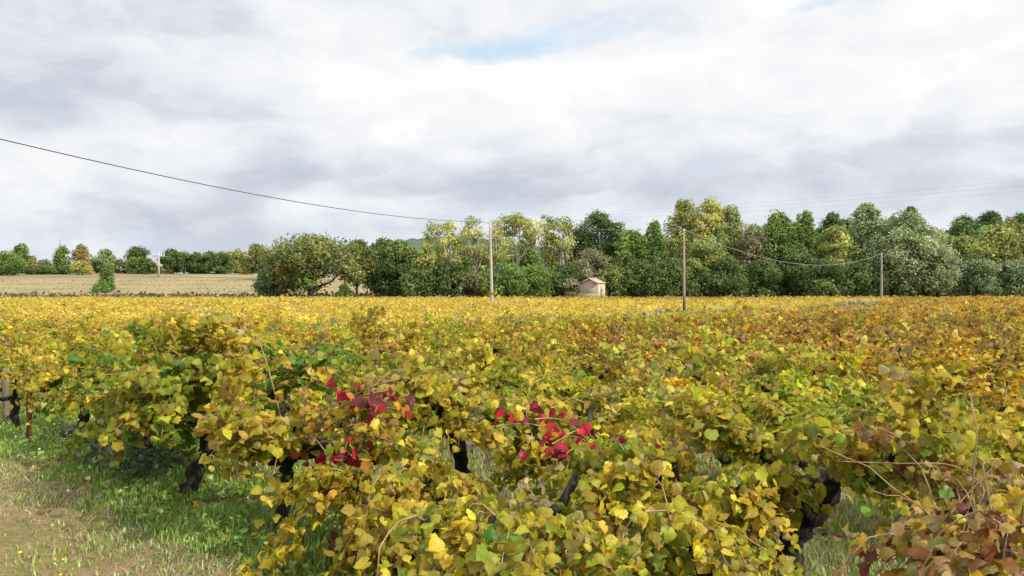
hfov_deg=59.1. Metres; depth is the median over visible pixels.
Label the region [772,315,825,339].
grapevine
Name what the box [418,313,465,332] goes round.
grapevine
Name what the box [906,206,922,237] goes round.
pine tree
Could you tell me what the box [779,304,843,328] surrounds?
grapevine
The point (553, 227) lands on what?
overhead cable
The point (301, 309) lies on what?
distant grapevines
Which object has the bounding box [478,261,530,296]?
shrub
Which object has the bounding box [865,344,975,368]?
grapevine
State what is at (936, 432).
grapevine
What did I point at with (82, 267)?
shrub
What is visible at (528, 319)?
grapevine
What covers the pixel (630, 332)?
grapevine
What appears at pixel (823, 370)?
grapevine
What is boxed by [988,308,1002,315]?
grapevine
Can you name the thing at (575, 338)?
grapevine
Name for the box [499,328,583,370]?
grapevine
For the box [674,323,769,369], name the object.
grapevine
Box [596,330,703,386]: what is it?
grapevine
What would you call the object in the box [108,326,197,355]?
grapevine
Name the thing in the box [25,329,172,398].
grapevine
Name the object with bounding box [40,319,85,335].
grapevine
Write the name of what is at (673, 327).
grapevine
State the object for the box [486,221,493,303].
utility pole
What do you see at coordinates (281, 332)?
grapevine
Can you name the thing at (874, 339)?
grapevine
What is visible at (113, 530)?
grass
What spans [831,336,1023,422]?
grapevine
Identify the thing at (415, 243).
hill
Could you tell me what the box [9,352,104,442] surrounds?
grapevine
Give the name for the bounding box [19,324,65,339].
grapevine
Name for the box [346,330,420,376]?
grapevine
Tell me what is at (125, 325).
grapevine
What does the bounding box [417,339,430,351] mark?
grapevine
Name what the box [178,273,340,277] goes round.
field
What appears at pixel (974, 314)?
grapevine
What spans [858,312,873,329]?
grapevine
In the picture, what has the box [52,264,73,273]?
shrub
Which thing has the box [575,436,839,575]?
grapevine
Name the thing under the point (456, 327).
grapevine
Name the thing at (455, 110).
sky
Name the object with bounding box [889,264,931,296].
shrub
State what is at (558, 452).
grapevine
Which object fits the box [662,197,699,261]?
poplar tree
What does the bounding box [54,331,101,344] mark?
grapevine
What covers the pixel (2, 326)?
grapevine
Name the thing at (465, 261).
broadleaf tree
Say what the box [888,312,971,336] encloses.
grapevine
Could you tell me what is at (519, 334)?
grapevine
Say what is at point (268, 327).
grapevine
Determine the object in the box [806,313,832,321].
grapevine
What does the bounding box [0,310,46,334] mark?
grapevine
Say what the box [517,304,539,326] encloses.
grapevine
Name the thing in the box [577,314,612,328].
grapevine
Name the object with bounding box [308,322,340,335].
grapevine
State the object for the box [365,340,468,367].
grapevine
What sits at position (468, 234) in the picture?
poplar tree
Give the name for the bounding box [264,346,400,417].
grapevine
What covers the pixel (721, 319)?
grapevine
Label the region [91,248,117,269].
broadleaf tree
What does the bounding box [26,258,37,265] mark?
shrub
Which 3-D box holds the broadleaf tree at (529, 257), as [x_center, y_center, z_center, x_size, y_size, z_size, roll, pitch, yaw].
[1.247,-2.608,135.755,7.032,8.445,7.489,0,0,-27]
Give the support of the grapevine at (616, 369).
on the ground at (818, 531)
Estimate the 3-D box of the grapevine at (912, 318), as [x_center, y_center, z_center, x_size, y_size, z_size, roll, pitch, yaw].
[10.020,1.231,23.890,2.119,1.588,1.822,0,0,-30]
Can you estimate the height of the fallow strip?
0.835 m
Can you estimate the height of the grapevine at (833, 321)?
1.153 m
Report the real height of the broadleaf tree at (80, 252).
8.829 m
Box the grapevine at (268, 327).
[241,322,273,336]
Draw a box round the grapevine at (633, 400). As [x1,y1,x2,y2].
[492,338,686,448]
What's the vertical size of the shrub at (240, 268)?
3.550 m
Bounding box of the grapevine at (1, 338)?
[0,331,37,356]
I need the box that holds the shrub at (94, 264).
[90,259,99,272]
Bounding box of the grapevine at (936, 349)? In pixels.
[835,323,962,377]
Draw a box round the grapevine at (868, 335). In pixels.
[789,333,880,372]
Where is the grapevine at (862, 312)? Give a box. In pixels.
[852,309,885,317]
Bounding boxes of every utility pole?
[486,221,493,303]
[683,229,685,313]
[880,253,882,301]
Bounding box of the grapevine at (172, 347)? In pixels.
[155,345,257,362]
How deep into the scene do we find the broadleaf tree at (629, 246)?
122.97 m
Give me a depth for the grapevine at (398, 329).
30.16 m
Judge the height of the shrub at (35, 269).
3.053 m
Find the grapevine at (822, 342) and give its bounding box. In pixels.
[813,333,869,374]
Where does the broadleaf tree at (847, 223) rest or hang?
on the ground at (818, 531)
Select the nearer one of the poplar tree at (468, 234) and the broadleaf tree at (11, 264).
the poplar tree at (468, 234)
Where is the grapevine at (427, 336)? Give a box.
[401,321,478,351]
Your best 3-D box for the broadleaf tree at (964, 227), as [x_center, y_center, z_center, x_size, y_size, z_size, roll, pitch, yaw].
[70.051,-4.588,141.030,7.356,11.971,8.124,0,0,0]
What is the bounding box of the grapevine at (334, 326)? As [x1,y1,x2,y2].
[326,305,374,335]
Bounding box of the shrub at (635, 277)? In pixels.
[619,258,655,297]
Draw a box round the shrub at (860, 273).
[832,260,891,296]
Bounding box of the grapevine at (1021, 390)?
[1012,361,1023,402]
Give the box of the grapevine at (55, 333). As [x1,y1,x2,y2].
[19,324,74,339]
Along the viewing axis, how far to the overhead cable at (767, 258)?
70.14 m
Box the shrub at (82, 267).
[70,260,94,274]
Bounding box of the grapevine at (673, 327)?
[643,323,686,339]
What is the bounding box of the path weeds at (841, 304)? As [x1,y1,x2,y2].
[1,298,884,347]
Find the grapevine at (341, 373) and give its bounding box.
[254,334,369,423]
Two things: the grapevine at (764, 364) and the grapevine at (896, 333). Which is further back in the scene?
the grapevine at (896, 333)
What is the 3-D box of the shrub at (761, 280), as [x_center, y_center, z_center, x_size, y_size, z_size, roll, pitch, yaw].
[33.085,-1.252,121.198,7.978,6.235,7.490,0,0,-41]
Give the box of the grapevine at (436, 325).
[408,324,485,342]
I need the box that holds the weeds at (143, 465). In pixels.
[43,422,194,486]
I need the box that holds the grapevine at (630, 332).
[620,324,670,340]
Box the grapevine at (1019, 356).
[969,333,1023,381]
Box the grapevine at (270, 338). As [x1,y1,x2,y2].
[256,336,288,340]
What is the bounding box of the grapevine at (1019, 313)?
[1014,309,1023,321]
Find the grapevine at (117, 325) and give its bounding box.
[86,309,128,339]
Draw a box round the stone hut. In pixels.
[579,278,605,297]
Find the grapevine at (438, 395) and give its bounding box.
[349,349,587,508]
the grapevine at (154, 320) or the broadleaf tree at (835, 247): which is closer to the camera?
the grapevine at (154, 320)
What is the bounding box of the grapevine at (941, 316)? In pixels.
[934,315,991,328]
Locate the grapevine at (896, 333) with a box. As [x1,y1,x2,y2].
[884,323,924,362]
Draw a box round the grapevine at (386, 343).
[352,334,455,370]
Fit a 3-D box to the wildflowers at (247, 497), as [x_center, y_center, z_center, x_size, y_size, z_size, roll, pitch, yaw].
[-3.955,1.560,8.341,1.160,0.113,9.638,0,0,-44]
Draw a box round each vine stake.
[2,368,9,420]
[26,371,31,442]
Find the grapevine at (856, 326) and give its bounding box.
[776,315,861,342]
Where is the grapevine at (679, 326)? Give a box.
[671,316,724,334]
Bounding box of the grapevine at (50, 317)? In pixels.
[17,304,59,330]
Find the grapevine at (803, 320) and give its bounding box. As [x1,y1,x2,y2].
[749,314,818,334]
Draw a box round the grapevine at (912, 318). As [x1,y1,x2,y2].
[863,306,929,343]
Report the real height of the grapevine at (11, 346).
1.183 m
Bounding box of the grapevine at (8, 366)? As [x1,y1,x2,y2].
[0,354,32,393]
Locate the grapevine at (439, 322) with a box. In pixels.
[433,315,465,333]
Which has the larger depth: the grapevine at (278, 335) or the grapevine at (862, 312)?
the grapevine at (862, 312)
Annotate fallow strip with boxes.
[0,276,175,277]
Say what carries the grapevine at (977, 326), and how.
on the ground at (818, 531)
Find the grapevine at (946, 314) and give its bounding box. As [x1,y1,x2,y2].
[927,308,979,321]
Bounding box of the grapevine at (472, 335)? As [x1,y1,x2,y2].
[455,320,575,371]
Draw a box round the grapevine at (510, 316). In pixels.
[475,314,531,332]
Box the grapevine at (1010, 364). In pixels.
[949,338,1023,397]
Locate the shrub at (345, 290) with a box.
[332,284,356,296]
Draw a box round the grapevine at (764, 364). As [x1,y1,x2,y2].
[723,300,820,394]
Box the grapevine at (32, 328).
[5,324,46,343]
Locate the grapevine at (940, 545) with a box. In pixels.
[820,342,1023,575]
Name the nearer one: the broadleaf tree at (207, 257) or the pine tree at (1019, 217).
the pine tree at (1019, 217)
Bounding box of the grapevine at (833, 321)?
[800,320,837,329]
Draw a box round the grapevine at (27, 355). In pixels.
[0,340,60,428]
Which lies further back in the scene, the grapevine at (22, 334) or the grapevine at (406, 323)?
the grapevine at (406, 323)
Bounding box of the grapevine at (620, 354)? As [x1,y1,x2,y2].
[602,340,860,474]
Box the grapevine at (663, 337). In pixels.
[620,327,694,374]
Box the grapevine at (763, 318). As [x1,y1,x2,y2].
[750,314,784,324]
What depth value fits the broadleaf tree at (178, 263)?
247.41 m
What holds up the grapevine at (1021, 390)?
on the ground at (818, 531)
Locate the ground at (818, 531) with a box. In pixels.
[0,273,1022,575]
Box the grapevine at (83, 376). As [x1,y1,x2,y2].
[38,348,218,466]
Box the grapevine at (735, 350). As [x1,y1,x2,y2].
[622,325,782,392]
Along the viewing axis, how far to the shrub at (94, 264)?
260.58 m
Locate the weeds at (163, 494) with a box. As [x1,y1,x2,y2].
[0,394,776,575]
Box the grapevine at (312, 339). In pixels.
[238,332,331,370]
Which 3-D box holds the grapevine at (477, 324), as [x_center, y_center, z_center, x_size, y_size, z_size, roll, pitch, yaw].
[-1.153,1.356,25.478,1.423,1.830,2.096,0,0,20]
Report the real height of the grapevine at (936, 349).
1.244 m
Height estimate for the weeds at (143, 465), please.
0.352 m
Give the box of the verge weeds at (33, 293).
[0,290,401,297]
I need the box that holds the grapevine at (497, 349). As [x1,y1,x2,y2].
[420,328,515,386]
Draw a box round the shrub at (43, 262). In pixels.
[36,259,55,266]
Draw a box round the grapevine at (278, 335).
[259,324,331,341]
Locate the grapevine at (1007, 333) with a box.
[1000,331,1023,341]
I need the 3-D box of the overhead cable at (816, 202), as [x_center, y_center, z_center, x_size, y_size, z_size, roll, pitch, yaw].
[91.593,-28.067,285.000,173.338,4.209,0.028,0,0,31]
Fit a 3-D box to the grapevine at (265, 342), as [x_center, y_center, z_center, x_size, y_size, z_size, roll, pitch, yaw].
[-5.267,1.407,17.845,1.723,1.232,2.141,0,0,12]
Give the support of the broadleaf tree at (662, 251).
on the ground at (818, 531)
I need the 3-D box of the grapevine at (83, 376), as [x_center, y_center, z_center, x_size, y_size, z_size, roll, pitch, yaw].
[-3.553,1.200,8.641,1.630,1.202,2.301,0,0,-40]
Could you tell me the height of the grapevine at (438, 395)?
1.380 m
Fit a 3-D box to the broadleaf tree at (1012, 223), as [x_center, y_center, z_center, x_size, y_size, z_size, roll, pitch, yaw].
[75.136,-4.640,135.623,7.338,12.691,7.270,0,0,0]
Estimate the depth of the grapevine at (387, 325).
32.04 m
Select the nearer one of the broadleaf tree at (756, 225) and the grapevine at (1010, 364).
the grapevine at (1010, 364)
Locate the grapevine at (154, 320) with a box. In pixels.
[134,316,181,325]
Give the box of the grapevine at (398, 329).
[388,319,439,335]
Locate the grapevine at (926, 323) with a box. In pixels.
[894,319,971,343]
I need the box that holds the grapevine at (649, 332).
[614,313,685,344]
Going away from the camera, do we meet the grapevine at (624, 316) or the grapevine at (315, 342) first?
the grapevine at (315, 342)
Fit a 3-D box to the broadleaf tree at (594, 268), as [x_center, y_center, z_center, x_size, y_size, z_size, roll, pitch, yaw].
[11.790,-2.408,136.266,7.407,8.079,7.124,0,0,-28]
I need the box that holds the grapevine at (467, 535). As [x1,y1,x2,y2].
[353,472,695,575]
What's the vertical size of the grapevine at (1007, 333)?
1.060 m
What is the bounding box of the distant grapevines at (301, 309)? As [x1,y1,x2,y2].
[0,294,1023,335]
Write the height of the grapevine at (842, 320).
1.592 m
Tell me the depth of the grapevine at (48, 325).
36.68 m
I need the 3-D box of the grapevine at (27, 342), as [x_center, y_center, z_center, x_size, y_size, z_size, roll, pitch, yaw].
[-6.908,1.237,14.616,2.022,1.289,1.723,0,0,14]
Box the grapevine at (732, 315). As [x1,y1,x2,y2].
[670,308,757,346]
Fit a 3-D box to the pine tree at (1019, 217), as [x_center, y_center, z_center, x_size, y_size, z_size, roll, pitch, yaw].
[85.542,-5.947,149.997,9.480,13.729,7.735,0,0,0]
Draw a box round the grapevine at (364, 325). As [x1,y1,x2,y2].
[325,301,425,394]
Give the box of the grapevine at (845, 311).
[820,307,858,321]
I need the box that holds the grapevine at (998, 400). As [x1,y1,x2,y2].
[868,370,1023,445]
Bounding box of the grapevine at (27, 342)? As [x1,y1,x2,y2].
[0,324,130,366]
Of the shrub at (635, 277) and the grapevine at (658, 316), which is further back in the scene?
the shrub at (635, 277)
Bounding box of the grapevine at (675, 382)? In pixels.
[603,349,763,442]
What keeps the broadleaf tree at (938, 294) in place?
on the ground at (818, 531)
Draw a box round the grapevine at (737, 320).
[684,317,741,341]
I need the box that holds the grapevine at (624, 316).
[599,315,648,331]
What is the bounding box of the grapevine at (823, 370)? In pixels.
[795,350,871,382]
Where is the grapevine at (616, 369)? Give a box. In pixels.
[494,333,657,392]
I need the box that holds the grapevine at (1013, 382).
[982,378,1023,417]
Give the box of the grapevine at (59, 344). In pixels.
[5,325,97,354]
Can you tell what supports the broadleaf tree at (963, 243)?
on the ground at (818, 531)
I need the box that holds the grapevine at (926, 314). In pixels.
[889,307,935,323]
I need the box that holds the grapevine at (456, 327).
[453,320,492,334]
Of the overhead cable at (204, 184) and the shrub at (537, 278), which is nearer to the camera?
the overhead cable at (204, 184)
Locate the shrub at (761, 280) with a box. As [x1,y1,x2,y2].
[732,255,788,297]
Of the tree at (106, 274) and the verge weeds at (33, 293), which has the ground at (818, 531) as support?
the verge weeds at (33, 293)
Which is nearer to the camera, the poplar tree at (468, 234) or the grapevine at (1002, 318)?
the grapevine at (1002, 318)
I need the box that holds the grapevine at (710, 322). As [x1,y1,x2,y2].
[699,315,748,327]
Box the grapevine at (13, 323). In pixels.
[0,314,28,327]
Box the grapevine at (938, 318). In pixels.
[924,313,980,324]
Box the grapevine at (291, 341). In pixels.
[222,325,303,377]
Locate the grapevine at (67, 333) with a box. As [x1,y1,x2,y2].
[57,310,96,338]
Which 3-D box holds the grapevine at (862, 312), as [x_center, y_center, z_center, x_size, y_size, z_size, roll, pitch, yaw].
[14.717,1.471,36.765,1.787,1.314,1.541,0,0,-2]
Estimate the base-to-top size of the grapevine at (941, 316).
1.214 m
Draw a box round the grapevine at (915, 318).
[895,317,935,351]
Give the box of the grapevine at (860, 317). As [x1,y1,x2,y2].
[855,311,869,323]
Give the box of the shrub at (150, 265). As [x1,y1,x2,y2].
[139,259,157,273]
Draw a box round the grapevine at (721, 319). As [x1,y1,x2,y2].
[704,308,759,328]
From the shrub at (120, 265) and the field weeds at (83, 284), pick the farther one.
the shrub at (120, 265)
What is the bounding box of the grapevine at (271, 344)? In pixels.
[255,338,289,349]
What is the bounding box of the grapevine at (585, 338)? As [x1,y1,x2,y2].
[555,310,649,359]
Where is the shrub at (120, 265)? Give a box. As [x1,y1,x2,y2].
[113,258,127,272]
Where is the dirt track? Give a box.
[0,452,283,575]
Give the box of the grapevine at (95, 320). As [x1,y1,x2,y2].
[81,316,149,328]
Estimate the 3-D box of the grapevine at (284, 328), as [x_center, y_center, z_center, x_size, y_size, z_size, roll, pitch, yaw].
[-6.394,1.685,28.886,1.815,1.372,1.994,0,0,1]
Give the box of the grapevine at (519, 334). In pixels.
[513,313,590,355]
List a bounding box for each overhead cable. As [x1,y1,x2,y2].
[0,139,471,221]
[490,222,683,229]
[562,180,1021,213]
[584,185,1021,215]
[686,230,881,264]
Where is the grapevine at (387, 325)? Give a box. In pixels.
[381,318,407,331]
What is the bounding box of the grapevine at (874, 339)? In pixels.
[856,320,961,360]
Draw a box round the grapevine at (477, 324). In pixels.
[435,303,484,336]
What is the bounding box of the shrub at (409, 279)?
[394,267,437,297]
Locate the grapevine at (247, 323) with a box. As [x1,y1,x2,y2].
[245,319,258,329]
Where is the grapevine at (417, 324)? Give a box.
[395,316,440,330]
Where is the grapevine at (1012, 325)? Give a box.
[1005,319,1023,336]
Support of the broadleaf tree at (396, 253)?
on the ground at (818, 531)
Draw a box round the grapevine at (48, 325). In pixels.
[23,314,94,328]
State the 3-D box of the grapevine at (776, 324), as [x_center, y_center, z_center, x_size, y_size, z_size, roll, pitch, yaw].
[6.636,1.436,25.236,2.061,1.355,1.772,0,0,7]
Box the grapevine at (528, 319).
[488,310,543,329]
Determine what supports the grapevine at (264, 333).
on the ground at (818, 531)
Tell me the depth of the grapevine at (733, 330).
23.99 m
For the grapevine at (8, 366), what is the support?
on the ground at (818, 531)
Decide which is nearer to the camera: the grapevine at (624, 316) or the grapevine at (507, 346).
the grapevine at (507, 346)
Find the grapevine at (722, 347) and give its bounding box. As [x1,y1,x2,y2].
[666,333,777,391]
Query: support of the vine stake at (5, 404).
on the ground at (818, 531)
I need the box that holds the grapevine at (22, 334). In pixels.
[0,319,111,359]
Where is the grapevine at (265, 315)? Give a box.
[242,299,285,330]
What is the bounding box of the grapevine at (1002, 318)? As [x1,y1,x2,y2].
[986,307,1023,324]
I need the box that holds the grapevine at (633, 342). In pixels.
[617,330,690,370]
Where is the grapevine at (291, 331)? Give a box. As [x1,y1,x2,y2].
[276,322,394,371]
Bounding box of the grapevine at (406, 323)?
[328,320,427,355]
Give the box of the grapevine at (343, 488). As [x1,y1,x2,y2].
[236,454,499,575]
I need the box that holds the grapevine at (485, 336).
[456,314,549,342]
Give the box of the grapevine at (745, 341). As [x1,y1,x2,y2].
[719,332,799,358]
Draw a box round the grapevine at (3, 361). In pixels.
[0,340,69,365]
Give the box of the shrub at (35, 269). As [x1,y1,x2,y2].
[22,265,42,274]
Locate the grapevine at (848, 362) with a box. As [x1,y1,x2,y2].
[731,348,891,452]
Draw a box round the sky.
[0,0,1023,272]
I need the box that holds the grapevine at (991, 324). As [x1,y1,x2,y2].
[955,317,999,337]
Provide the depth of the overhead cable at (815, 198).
279.88 m
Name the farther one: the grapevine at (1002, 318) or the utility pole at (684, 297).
the utility pole at (684, 297)
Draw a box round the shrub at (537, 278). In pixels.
[523,263,557,297]
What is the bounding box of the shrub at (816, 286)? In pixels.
[793,258,860,296]
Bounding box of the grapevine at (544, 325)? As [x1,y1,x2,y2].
[534,311,586,334]
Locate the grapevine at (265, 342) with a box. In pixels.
[238,340,268,346]
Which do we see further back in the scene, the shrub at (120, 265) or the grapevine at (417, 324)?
the shrub at (120, 265)
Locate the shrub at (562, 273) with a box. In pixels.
[550,262,583,296]
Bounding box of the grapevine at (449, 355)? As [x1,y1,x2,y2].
[340,338,493,419]
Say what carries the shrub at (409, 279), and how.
on the ground at (818, 531)
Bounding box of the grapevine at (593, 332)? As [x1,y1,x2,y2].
[555,316,627,339]
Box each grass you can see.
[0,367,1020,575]
[0,391,822,575]
[0,444,291,575]
[0,497,159,575]
[0,501,40,575]
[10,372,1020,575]
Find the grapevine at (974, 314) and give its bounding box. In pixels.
[954,298,1023,323]
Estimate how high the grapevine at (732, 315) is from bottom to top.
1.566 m
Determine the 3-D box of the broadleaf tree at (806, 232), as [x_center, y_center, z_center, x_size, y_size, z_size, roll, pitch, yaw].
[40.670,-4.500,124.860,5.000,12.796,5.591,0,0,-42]
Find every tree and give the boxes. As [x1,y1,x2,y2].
[0,249,30,274]
[9,243,36,272]
[51,244,71,267]
[70,243,93,270]
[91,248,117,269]
[97,263,116,291]
[123,246,150,273]
[156,248,181,273]
[170,250,195,273]
[185,251,206,273]
[198,250,221,273]
[208,251,238,273]
[227,248,246,272]
[236,243,268,279]
[254,231,372,296]
[341,239,379,295]
[362,236,402,294]
[365,238,418,296]
[398,243,417,266]
[407,243,437,296]
[422,219,443,266]
[435,219,464,264]
[438,242,473,294]
[458,215,491,292]
[464,246,496,294]
[477,238,512,276]
[486,219,509,277]
[492,211,543,268]
[501,243,544,296]
[534,213,559,269]
[536,249,559,283]
[546,215,578,265]
[553,244,579,267]
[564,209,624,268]
[569,246,613,291]
[572,255,612,278]
[608,227,652,290]
[636,218,668,266]
[647,237,674,262]
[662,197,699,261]
[680,235,728,296]
[686,195,731,297]
[716,204,745,275]
[737,225,772,296]
[745,223,776,261]
[759,208,800,296]
[773,247,828,296]
[785,222,818,295]
[788,210,824,274]
[808,223,863,286]
[815,211,845,255]
[841,216,852,261]
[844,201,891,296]
[859,208,957,296]
[897,236,962,298]
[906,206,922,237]
[927,227,957,297]
[941,213,984,237]
[941,220,979,294]
[944,252,1005,297]
[947,233,981,294]
[967,224,1023,295]
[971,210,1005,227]
[973,225,1000,261]
[987,215,1023,262]
[992,258,1023,296]
[1004,230,1023,284]
[1011,211,1023,229]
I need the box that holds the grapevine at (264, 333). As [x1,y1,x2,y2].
[239,317,268,338]
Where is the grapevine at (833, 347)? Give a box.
[726,326,862,376]
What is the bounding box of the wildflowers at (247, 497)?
[0,414,248,541]
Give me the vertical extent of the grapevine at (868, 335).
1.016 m
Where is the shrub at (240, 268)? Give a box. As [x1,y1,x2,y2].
[237,264,252,274]
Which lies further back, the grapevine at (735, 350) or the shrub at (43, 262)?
the shrub at (43, 262)
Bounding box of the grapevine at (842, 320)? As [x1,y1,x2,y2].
[807,305,896,344]
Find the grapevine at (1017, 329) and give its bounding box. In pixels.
[962,326,1023,347]
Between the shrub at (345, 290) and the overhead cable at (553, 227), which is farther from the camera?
the shrub at (345, 290)
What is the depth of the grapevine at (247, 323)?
36.66 m
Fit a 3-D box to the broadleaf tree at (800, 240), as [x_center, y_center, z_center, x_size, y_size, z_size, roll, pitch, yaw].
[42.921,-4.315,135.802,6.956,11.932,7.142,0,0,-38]
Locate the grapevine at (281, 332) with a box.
[275,315,311,344]
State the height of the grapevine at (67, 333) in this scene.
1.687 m
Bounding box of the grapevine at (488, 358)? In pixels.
[429,323,588,389]
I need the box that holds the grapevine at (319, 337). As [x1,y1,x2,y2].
[303,325,381,372]
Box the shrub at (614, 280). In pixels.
[596,263,631,296]
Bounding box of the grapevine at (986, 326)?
[930,319,1023,387]
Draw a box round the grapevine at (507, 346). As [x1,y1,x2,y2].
[481,287,563,381]
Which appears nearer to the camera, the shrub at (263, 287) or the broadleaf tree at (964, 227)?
the shrub at (263, 287)
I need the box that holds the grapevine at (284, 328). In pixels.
[278,321,339,337]
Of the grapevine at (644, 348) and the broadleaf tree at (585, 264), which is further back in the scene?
the broadleaf tree at (585, 264)
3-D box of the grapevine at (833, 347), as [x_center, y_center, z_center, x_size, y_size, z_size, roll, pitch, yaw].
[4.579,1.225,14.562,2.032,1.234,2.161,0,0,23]
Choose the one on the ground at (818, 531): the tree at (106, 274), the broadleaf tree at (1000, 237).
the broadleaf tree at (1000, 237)
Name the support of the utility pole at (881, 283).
on the ground at (818, 531)
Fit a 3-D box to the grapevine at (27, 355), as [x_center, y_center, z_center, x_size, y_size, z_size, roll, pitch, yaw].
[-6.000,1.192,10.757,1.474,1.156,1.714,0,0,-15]
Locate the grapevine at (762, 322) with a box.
[726,306,790,332]
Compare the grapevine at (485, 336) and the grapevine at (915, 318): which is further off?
the grapevine at (915, 318)
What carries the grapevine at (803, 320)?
on the ground at (818, 531)
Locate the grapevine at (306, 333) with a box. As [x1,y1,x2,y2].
[301,329,341,336]
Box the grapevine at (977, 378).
[884,314,1004,400]
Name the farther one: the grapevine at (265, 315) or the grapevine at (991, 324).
the grapevine at (265, 315)
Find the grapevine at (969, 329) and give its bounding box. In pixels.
[931,321,1008,337]
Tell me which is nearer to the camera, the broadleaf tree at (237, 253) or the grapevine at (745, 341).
the grapevine at (745, 341)
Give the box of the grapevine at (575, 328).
[558,322,619,360]
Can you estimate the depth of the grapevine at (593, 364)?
15.52 m
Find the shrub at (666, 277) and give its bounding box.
[640,256,704,297]
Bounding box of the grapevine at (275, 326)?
[264,320,297,330]
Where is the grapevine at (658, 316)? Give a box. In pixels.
[652,315,701,332]
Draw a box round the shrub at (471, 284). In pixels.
[451,270,487,296]
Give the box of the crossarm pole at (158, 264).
[153,253,164,276]
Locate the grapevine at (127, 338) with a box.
[97,331,147,348]
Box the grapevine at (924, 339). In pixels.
[897,318,1002,356]
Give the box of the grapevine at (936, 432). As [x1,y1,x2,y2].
[650,339,1012,573]
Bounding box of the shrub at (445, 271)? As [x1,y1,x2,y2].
[424,256,472,296]
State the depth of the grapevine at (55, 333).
31.18 m
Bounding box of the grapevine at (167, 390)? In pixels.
[67,303,388,495]
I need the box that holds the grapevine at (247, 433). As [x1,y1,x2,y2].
[191,307,444,529]
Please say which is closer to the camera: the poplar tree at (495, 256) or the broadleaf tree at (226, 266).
the poplar tree at (495, 256)
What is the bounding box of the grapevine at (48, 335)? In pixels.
[13,331,52,342]
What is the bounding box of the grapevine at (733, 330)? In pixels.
[703,326,743,344]
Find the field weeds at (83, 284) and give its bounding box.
[0,277,363,295]
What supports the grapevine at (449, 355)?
on the ground at (818, 531)
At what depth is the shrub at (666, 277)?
116.51 m
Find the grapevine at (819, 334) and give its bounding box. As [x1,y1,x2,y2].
[758,321,831,344]
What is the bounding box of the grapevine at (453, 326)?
[449,319,487,335]
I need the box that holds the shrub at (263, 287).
[250,265,290,296]
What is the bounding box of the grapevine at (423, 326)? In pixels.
[384,312,430,345]
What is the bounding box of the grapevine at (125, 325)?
[90,316,138,333]
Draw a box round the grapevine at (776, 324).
[715,316,778,333]
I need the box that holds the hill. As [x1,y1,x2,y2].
[322,236,542,272]
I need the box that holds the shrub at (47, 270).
[39,265,59,274]
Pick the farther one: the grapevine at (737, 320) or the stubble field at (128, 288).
the stubble field at (128, 288)
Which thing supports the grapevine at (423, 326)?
on the ground at (818, 531)
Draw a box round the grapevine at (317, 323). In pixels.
[286,315,329,333]
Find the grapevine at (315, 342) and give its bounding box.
[236,329,360,377]
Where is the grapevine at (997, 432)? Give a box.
[796,389,1023,545]
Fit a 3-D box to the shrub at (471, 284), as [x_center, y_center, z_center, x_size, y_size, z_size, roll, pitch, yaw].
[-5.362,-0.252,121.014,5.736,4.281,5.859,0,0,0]
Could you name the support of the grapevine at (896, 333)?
on the ground at (818, 531)
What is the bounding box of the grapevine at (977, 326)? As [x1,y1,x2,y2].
[955,316,1014,373]
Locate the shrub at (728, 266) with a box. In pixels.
[689,252,749,297]
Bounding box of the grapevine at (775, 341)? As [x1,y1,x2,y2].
[696,327,797,369]
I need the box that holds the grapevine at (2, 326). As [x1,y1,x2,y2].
[0,319,51,337]
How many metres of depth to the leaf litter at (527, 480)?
7.71 m
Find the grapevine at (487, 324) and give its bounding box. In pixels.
[456,321,513,334]
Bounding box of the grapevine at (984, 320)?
[937,318,993,329]
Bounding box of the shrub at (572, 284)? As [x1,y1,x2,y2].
[562,277,579,297]
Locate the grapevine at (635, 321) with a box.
[619,313,650,334]
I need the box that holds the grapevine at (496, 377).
[422,327,585,431]
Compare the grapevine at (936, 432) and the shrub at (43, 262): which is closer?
the grapevine at (936, 432)
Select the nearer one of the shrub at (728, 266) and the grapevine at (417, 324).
the grapevine at (417, 324)
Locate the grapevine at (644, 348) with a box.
[532,335,657,385]
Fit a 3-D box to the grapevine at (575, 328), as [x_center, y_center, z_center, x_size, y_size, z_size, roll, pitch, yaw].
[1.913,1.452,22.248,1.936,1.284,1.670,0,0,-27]
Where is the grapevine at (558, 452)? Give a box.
[478,384,670,531]
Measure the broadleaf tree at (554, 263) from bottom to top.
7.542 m
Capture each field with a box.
[0,278,372,296]
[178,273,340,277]
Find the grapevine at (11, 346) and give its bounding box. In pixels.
[0,337,55,357]
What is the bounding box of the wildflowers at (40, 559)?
[18,551,64,574]
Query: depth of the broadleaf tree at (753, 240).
123.10 m
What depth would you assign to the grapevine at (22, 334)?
14.84 m
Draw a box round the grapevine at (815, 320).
[798,317,836,325]
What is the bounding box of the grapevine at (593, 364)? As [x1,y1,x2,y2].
[530,344,609,389]
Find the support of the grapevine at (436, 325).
on the ground at (818, 531)
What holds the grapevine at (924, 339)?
on the ground at (818, 531)
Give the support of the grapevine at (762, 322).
on the ground at (818, 531)
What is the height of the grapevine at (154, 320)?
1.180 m
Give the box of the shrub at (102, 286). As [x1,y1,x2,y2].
[90,280,115,292]
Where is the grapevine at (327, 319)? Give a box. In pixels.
[317,306,353,328]
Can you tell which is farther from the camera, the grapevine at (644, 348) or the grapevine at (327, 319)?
the grapevine at (327, 319)
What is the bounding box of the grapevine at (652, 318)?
[641,315,672,325]
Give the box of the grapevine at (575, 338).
[532,325,599,360]
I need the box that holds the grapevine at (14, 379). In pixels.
[0,358,45,409]
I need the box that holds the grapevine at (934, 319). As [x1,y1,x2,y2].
[927,312,973,327]
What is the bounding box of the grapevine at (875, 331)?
[836,320,885,335]

